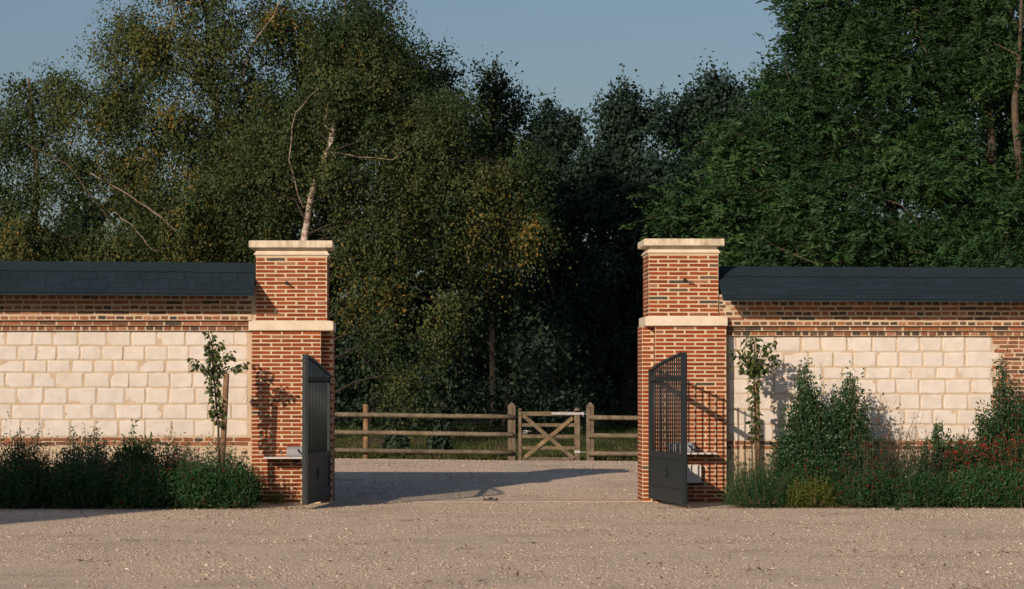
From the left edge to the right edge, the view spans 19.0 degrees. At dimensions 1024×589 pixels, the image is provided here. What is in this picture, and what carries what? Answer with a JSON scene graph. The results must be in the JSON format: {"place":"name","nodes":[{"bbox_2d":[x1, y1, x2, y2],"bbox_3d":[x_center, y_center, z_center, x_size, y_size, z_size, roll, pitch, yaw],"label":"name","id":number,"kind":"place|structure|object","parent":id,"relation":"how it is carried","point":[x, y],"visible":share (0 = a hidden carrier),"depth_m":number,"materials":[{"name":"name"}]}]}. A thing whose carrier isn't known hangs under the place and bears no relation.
{"place":"outdoors","nodes":[
{"label":"outdoors","id":0,"kind":"place"},
{"bbox_2d":[334,386,637,460],"bbox_3d":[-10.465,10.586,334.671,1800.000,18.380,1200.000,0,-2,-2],"label":"ground","id":1,"kind":"structure","parent":0,"point":[375,438],"depth_m":56.96,"materials":[{"name":"green plant"}]},
{"bbox_2d":[0,56,186,261],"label":"birch tree","id":2,"kind":"object","parent":1,"relation":"on","point":[16,231],"visible":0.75,"depth_m":59.08,"materials":[{"name":"green plant"}]},
{"bbox_2d":[0,261,255,475],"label":"boundary wall","id":3,"kind":"structure","parent":1,"relation":"on","point":[110,348],"depth_m":35.03,"materials":[{"name":"stone"}]},
{"bbox_2d":[44,0,328,262],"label":"birch tree","id":4,"kind":"object","parent":1,"relation":"on","point":[174,137],"visible":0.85,"depth_m":58.40,"materials":[{"name":"green plant"}]},
{"bbox_2d":[141,0,498,320],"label":"broadleaf tree","id":5,"kind":"object","parent":1,"relation":"on","point":[445,77],"visible":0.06,"depth_m":61.82,"materials":[{"name":"green plant"}]},
{"bbox_2d":[329,313,363,417],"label":"undergrowth bush","id":6,"kind":"object","parent":1,"relation":"on","point":[341,377],"visible":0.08,"depth_m":60.72,"materials":[{"name":"green plant"}]},
{"bbox_2d":[184,0,577,441],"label":"birch tree","id":7,"kind":"object","parent":1,"relation":"on","point":[359,47],"visible":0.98,"depth_m":55.89,"materials":[{"name":"green plant"}]},
{"bbox_2d":[333,301,450,428],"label":"undergrowth bush","id":8,"kind":"object","parent":1,"relation":"on","point":[357,406],"visible":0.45,"depth_m":60.79,"materials":[{"name":"green plant"}]},
{"bbox_2d":[378,429,411,455],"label":"sapling","id":9,"kind":"object","parent":1,"relation":"on","point":[396,441],"visible":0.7,"depth_m":52.32,"materials":[{"name":"green plant"}]},
{"bbox_2d":[335,402,514,460],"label":"rail fence","id":10,"kind":"object","parent":1,"relation":"on","point":[365,432],"visible":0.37,"depth_m":50.17,"materials":[{"name":"brown wood"}]},
{"bbox_2d":[425,423,453,455],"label":"sapling","id":11,"kind":"object","parent":1,"relation":"on","point":[440,442],"visible":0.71,"depth_m":52.36,"materials":[{"name":"green plant"}]},
{"bbox_2d":[378,334,502,431],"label":"undergrowth bush","id":12,"kind":"object","parent":1,"relation":"on","point":[438,410],"visible":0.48,"depth_m":58.81,"materials":[{"name":"green plant"}]},
{"bbox_2d":[424,45,571,426],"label":"broadleaf tree","id":13,"kind":"object","parent":1,"relation":"on","point":[496,89],"visible":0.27,"depth_m":62.94,"materials":[{"name":"green plant"}]},
{"bbox_2d":[440,254,576,425],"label":"undergrowth bush","id":14,"kind":"object","parent":1,"relation":"on","point":[481,347],"visible":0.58,"depth_m":63.83,"materials":[{"name":"green plant"}]},
{"bbox_2d":[1,151,1022,417],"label":"woodland","id":15,"kind":"object","parent":1,"relation":"on","point":[613,377],"visible":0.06,"depth_m":75.43,"materials":[{"name":"green plant"}]},
{"bbox_2d":[459,304,588,436],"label":"undergrowth bush","id":16,"kind":"object","parent":1,"relation":"on","point":[541,396],"visible":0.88,"depth_m":58.32,"materials":[{"name":"green plant"}]},
{"bbox_2d":[478,87,640,422],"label":"alder tree","id":17,"kind":"object","parent":1,"relation":"on","point":[563,122],"visible":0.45,"depth_m":68.75,"materials":[{"name":"green plant"}]},
{"bbox_2d":[558,365,637,428],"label":"undergrowth bush","id":18,"kind":"object","parent":1,"relation":"on","point":[591,396],"visible":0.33,"depth_m":64.50,"materials":[{"name":"green plant"}]},
{"bbox_2d":[586,402,637,460],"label":"rail fence","id":19,"kind":"object","parent":1,"relation":"on","point":[591,435],"visible":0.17,"depth_m":50.26,"materials":[{"name":"brown wood"}]},
{"bbox_2d":[518,408,585,460],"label":"field gate","id":20,"kind":"structure","parent":19,"relation":"attached to","point":[576,413],"depth_m":50.29,"materials":[{"name":"wood"}]},
{"bbox_2d":[537,63,712,424],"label":"alder tree","id":21,"kind":"object","parent":1,"relation":"on","point":[624,125],"visible":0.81,"depth_m":67.73,"materials":[{"name":"green plant"}]},
{"bbox_2d":[600,48,754,372],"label":"alder tree","id":22,"kind":"object","parent":1,"relation":"on","point":[715,93],"visible":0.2,"depth_m":68.99,"materials":[{"name":"green plant"}]},
{"bbox_2d":[706,57,827,265],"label":"alder tree","id":23,"kind":"object","parent":1,"relation":"on","point":[743,112],"visible":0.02,"depth_m":67.10,"materials":[{"name":"green plant"}]},
{"bbox_2d":[618,0,1023,267],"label":"ash tree","id":24,"kind":"object","parent":1,"relation":"on","point":[862,49],"visible":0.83,"depth_m":57.72,"materials":[{"name":"green plant"}]},
{"bbox_2d":[706,0,1006,266],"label":"broadleaf tree","id":25,"kind":"object","parent":1,"relation":"on","point":[836,159],"visible":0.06,"depth_m":65.11,"materials":[{"name":"green plant"}]},
{"bbox_2d":[718,266,1023,499],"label":"boundary wall","id":26,"kind":"structure","parent":1,"relation":"on","point":[924,341],"depth_m":35.30,"materials":[{"name":"stone"}]},
{"bbox_2d":[896,0,1023,267],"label":"ash tree","id":27,"kind":"object","parent":1,"relation":"on","point":[1007,62],"visible":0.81,"depth_m":57.38,"materials":[{"name":"green plant"}]},
{"bbox_2d":[924,0,1023,265],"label":"broadleaf tree","id":28,"kind":"object","parent":1,"relation":"on","point":[984,140],"visible":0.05,"depth_m":64.10,"materials":[{"name":"green plant"}]},
{"bbox_2d":[0,458,1023,588],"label":"gravel yard","id":29,"kind":"structure","parent":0,"point":[49,576],"depth_m":26.62,"materials":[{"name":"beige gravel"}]},
{"bbox_2d":[0,503,241,508],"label":"planting bed","id":30,"kind":"object","parent":29,"relation":"on","point":[72,507],"visible":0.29,"depth_m":33.50,"materials":[{"name":"soil"}]},
{"bbox_2d":[0,411,54,503],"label":"sage bush","id":31,"kind":"object","parent":30,"relation":"on","point":[22,454],"visible":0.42,"depth_m":33.80,"materials":[{"name":"green plant"}]},
{"bbox_2d":[0,451,56,509],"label":"sage bush","id":32,"kind":"object","parent":30,"relation":"on","point":[28,481],"visible":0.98,"depth_m":33.32,"materials":[{"name":"green plant"}]},
{"bbox_2d":[31,436,74,506],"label":"sage bush","id":33,"kind":"object","parent":30,"relation":"on","point":[56,461],"visible":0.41,"depth_m":33.65,"materials":[{"name":"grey plant"}]},
{"bbox_2d":[40,455,118,509],"bbox_3d":[-4.721,2.147,33.465,0.929,0.804,0.848,0,-2,-2],"label":"sage bush","id":34,"kind":"object","parent":30,"relation":"on","point":[84,488],"visible":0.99,"depth_m":33.33,"materials":[{"name":"green plant"}]},
{"bbox_2d":[51,422,114,504],"bbox_3d":[-4.729,1.973,34.054,0.806,1.109,0.805,1,-2,-39],"label":"silver shrub","id":35,"kind":"object","parent":30,"relation":"on","point":[87,452],"visible":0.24,"depth_m":34.02,"materials":[{"name":"green plant"}]},
{"bbox_2d":[89,438,135,504],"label":"sage bush","id":36,"kind":"object","parent":30,"relation":"on","point":[115,459],"visible":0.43,"depth_m":33.76,"materials":[{"name":"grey plant"}]},
{"bbox_2d":[109,418,162,483],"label":"laurel shrub","id":37,"kind":"object","parent":30,"relation":"on","point":[135,449],"visible":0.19,"depth_m":34.10,"materials":[{"name":"green plant"}]},
{"bbox_2d":[104,453,178,509],"bbox_3d":[-4.080,2.108,33.419,0.949,0.776,0.795,0,-2,-2],"label":"sage bush","id":38,"kind":"object","parent":30,"relation":"on","point":[142,487],"visible":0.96,"depth_m":33.33,"materials":[{"name":"green plant"}]},
{"bbox_2d":[139,436,184,504],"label":"sage bush","id":39,"kind":"object","parent":30,"relation":"on","point":[165,462],"visible":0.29,"depth_m":33.74,"materials":[{"name":"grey plant"}]},
{"bbox_2d":[147,423,210,474],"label":"sage bush","id":40,"kind":"object","parent":30,"relation":"on","point":[185,453],"visible":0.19,"depth_m":34.01,"materials":[{"name":"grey plant"}]},
{"bbox_2d":[160,454,227,508],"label":"sage bush","id":41,"kind":"object","parent":30,"relation":"on","point":[195,489],"visible":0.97,"depth_m":33.37,"materials":[{"name":"green plant"}]},
{"bbox_2d":[187,331,249,465],"bbox_3d":[-3.268,1.367,34.003,0.707,1.922,0.234,0,-2,-8],"label":"pear tree","id":42,"kind":"object","parent":30,"relation":"on","point":[213,356],"visible":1,"depth_m":33.99,"materials":[{"name":"green plant"}]},
{"bbox_2d":[217,373,228,467],"bbox_3d":[-3.225,1.615,34.034,0.145,1.470,0.082,0,-2,-2],"label":"tree stake","id":43,"kind":"object","parent":30,"relation":"on","point":[225,397],"visible":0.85,"depth_m":34.02,"materials":[{"name":"brown wood"}]},
{"bbox_2d":[201,436,263,505],"bbox_3d":[-3.175,2.013,34.001,0.826,0.986,0.723,0,-2,-2],"label":"sage bush","id":44,"kind":"object","parent":30,"relation":"on","point":[226,459],"visible":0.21,"depth_m":33.99,"materials":[{"name":"green plant"}]},
{"bbox_2d":[207,459,264,508],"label":"sage bush","id":45,"kind":"object","parent":29,"relation":"on","point":[240,490],"visible":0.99,"depth_m":33.44,"materials":[{"name":"green plant"}]},
{"bbox_2d":[250,471,266,503],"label":"weed tuft","id":46,"kind":"object","parent":29,"relation":"on","point":[261,496],"visible":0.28,"depth_m":34.51,"materials":[{"name":"green plant"}]},
{"bbox_2d":[264,485,285,503],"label":"weed tuft","id":47,"kind":"object","parent":29,"relation":"on","point":[275,499],"visible":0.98,"depth_m":34.61,"materials":[{"name":"green plant"}]},
{"bbox_2d":[249,240,335,502],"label":"gate pillar","id":48,"kind":"structure","parent":29,"relation":"on","point":[290,325],"depth_m":34.93,"materials":[{"name":"brick"}]},
{"bbox_2d":[263,446,301,463],"bbox_3d":[-2.494,1.835,34.586,0.646,0.216,0.630,0,-2,-2],"label":"gate opener","id":49,"kind":"object","parent":48,"relation":"attached to","point":[294,453],"visible":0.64,"depth_m":34.65,"materials":[{"name":"grey plastic"}]},
{"bbox_2d":[302,354,330,504],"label":"iron gate","id":50,"kind":"structure","parent":48,"relation":"attached to","point":[316,423],"depth_m":34.03,"materials":[{"name":"grey metal"}]},
{"bbox_2d":[334,499,641,501],"bbox_3d":[-0.291,2.427,35.594,3.561,0.053,0.680,0,-2,-2],"label":"threshold","id":51,"kind":"object","parent":29,"relation":"on","point":[492,500],"visible":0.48,"depth_m":35.57,"materials":[{"name":"concrete"}]},
{"bbox_2d":[637,239,727,502],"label":"gate pillar","id":52,"kind":"structure","parent":29,"relation":"on","point":[680,315],"depth_m":35.08,"materials":[{"name":"brick"}]},
{"bbox_2d":[648,352,686,503],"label":"iron gate","id":53,"kind":"structure","parent":52,"relation":"attached to","point":[667,474],"depth_m":34.22,"materials":[{"name":"grey metal"}]},
{"bbox_2d":[687,465,700,482],"bbox_3d":[2.021,2.168,34.983,0.291,0.436,0.099,0,-2,-2],"label":"control cabinet","id":54,"kind":"object","parent":52,"relation":"attached to","point":[693,473],"visible":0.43,"depth_m":34.94,"materials":[{"name":"white plastic"}]},
{"bbox_2d":[671,442,716,454],"bbox_3d":[2.056,1.792,34.733,0.558,0.216,0.623,0,-2,-2],"label":"gate opener","id":55,"kind":"object","parent":52,"relation":"attached to","point":[690,448],"visible":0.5,"depth_m":34.79,"materials":[{"name":"grey plastic"}]},
{"bbox_2d":[728,496,1023,507],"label":"planting bed","id":56,"kind":"object","parent":29,"relation":"on","point":[773,505],"visible":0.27,"depth_m":33.75,"materials":[{"name":"soil"}]},
{"bbox_2d":[718,443,787,505],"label":"meadow plants","id":57,"kind":"object","parent":56,"relation":"on","point":[764,466],"visible":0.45,"depth_m":34.00,"materials":[{"name":"green plant"}]},
{"bbox_2d":[728,335,781,464],"bbox_3d":[2.754,1.401,34.642,0.631,1.890,0.339,0,-2,-2],"label":"pear tree","id":58,"kind":"object","parent":56,"relation":"on","point":[753,365],"visible":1,"depth_m":34.64,"materials":[{"name":"green plant"}]},
{"bbox_2d":[718,458,795,508],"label":"bush","id":59,"kind":"object","parent":56,"relation":"on","point":[749,496],"visible":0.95,"depth_m":33.61,"materials":[{"name":"green plant"}]},
{"bbox_2d":[754,381,759,472],"bbox_3d":[2.782,1.677,34.678,0.083,1.381,0.072,1,-2,-38],"label":"tree stake","id":60,"kind":"object","parent":56,"relation":"on","point":[758,428],"visible":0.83,"depth_m":34.66,"materials":[{"name":"brown wood"}]},
{"bbox_2d":[785,475,806,506],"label":"golden shrub","id":61,"kind":"object","parent":56,"relation":"on","point":[796,501],"visible":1,"depth_m":33.59,"materials":[{"name":"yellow plant"}]},
{"bbox_2d":[777,456,847,505],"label":"sage bush","id":62,"kind":"object","parent":56,"relation":"on","point":[823,476],"visible":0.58,"depth_m":33.99,"materials":[{"name":"green plant"}]},
{"bbox_2d":[785,468,841,507],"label":"golden shrub","id":63,"kind":"object","parent":56,"relation":"on","point":[812,496],"visible":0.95,"depth_m":33.63,"materials":[{"name":"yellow plant"}]},
{"bbox_2d":[765,351,879,502],"bbox_3d":[3.518,1.660,34.533,1.550,2.031,1.389,0,-2,-2],"label":"photinia shrub","id":64,"kind":"object","parent":56,"relation":"on","point":[811,433],"visible":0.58,"depth_m":34.44,"materials":[{"name":"green plant"}]},
{"bbox_2d":[831,464,907,508],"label":"sage bush","id":65,"kind":"object","parent":56,"relation":"on","point":[866,491],"visible":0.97,"depth_m":33.59,"materials":[{"name":"green plant"}]},
{"bbox_2d":[834,419,904,500],"bbox_3d":[3.972,1.976,34.171,0.920,1.170,0.838,0,-2,-2],"label":"sage bush","id":66,"kind":"object","parent":56,"relation":"on","point":[868,457],"visible":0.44,"depth_m":34.09,"materials":[{"name":"green plant"}]},
{"bbox_2d":[870,412,922,477],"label":"dry stalks","id":67,"kind":"object","parent":56,"relation":"on","point":[911,444],"visible":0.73,"depth_m":34.59,"materials":[{"name":"brown plant"}]},
{"bbox_2d":[884,461,954,508],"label":"sage bush","id":68,"kind":"object","parent":56,"relation":"on","point":[915,491],"visible":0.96,"depth_m":33.59,"materials":[{"name":"green plant"}]},
{"bbox_2d":[888,426,952,503],"bbox_3d":[4.557,1.997,34.161,0.884,1.088,0.857,0,-2,-2],"label":"sage bush","id":69,"kind":"object","parent":56,"relation":"on","point":[913,460],"visible":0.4,"depth_m":34.07,"materials":[{"name":"green plant"}]},
{"bbox_2d":[918,438,931,467],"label":"spurge plant","id":70,"kind":"object","parent":56,"relation":"on","point":[924,450],"visible":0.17,"depth_m":34.43,"materials":[{"name":"green plant"}]},
{"bbox_2d":[928,417,949,479],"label":"spurge plant","id":71,"kind":"object","parent":56,"relation":"on","point":[941,441],"visible":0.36,"depth_m":34.49,"materials":[{"name":"green plant"}]},
{"bbox_2d":[945,428,972,465],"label":"laurel shrub","id":72,"kind":"object","parent":56,"relation":"on","point":[950,441],"visible":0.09,"depth_m":34.61,"materials":[{"name":"green plant"}]},
{"bbox_2d":[935,426,997,497],"bbox_3d":[5.110,1.982,34.249,0.798,1.009,0.779,0,-2,-2],"label":"red sage bush","id":73,"kind":"object","parent":56,"relation":"on","point":[960,457],"visible":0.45,"depth_m":34.17,"materials":[{"name":"green plant"}]},
{"bbox_2d":[939,460,1014,508],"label":"sage bush","id":74,"kind":"object","parent":56,"relation":"on","point":[971,492],"visible":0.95,"depth_m":33.59,"materials":[{"name":"green plant"}]},
{"bbox_2d":[971,346,1023,470],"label":"photinia shrub","id":75,"kind":"object","parent":56,"relation":"on","point":[1012,420],"visible":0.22,"depth_m":34.63,"materials":[{"name":"green plant"}]},
{"bbox_2d":[983,430,1023,501],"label":"red sage bush","id":76,"kind":"object","parent":56,"relation":"on","point":[1005,458],"visible":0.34,"depth_m":34.12,"materials":[{"name":"green plant"}]},
{"bbox_2d":[988,456,1023,508],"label":"sage bush","id":77,"kind":"object","parent":56,"relation":"on","point":[1014,487],"visible":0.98,"depth_m":33.63,"materials":[{"name":"green plant"}]},
{"bbox_2d":[891,501,901,509],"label":"weed tuft","id":78,"kind":"object","parent":29,"relation":"on","point":[898,507],"visible":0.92,"depth_m":32.97,"materials":[{"name":"green plant"}]},
{"bbox_2d":[0,0,1023,380],"label":"sky","id":79,"kind":"structure","parent":0,"point":[574,47],"materials":[{"name":"blue"}]}
]}

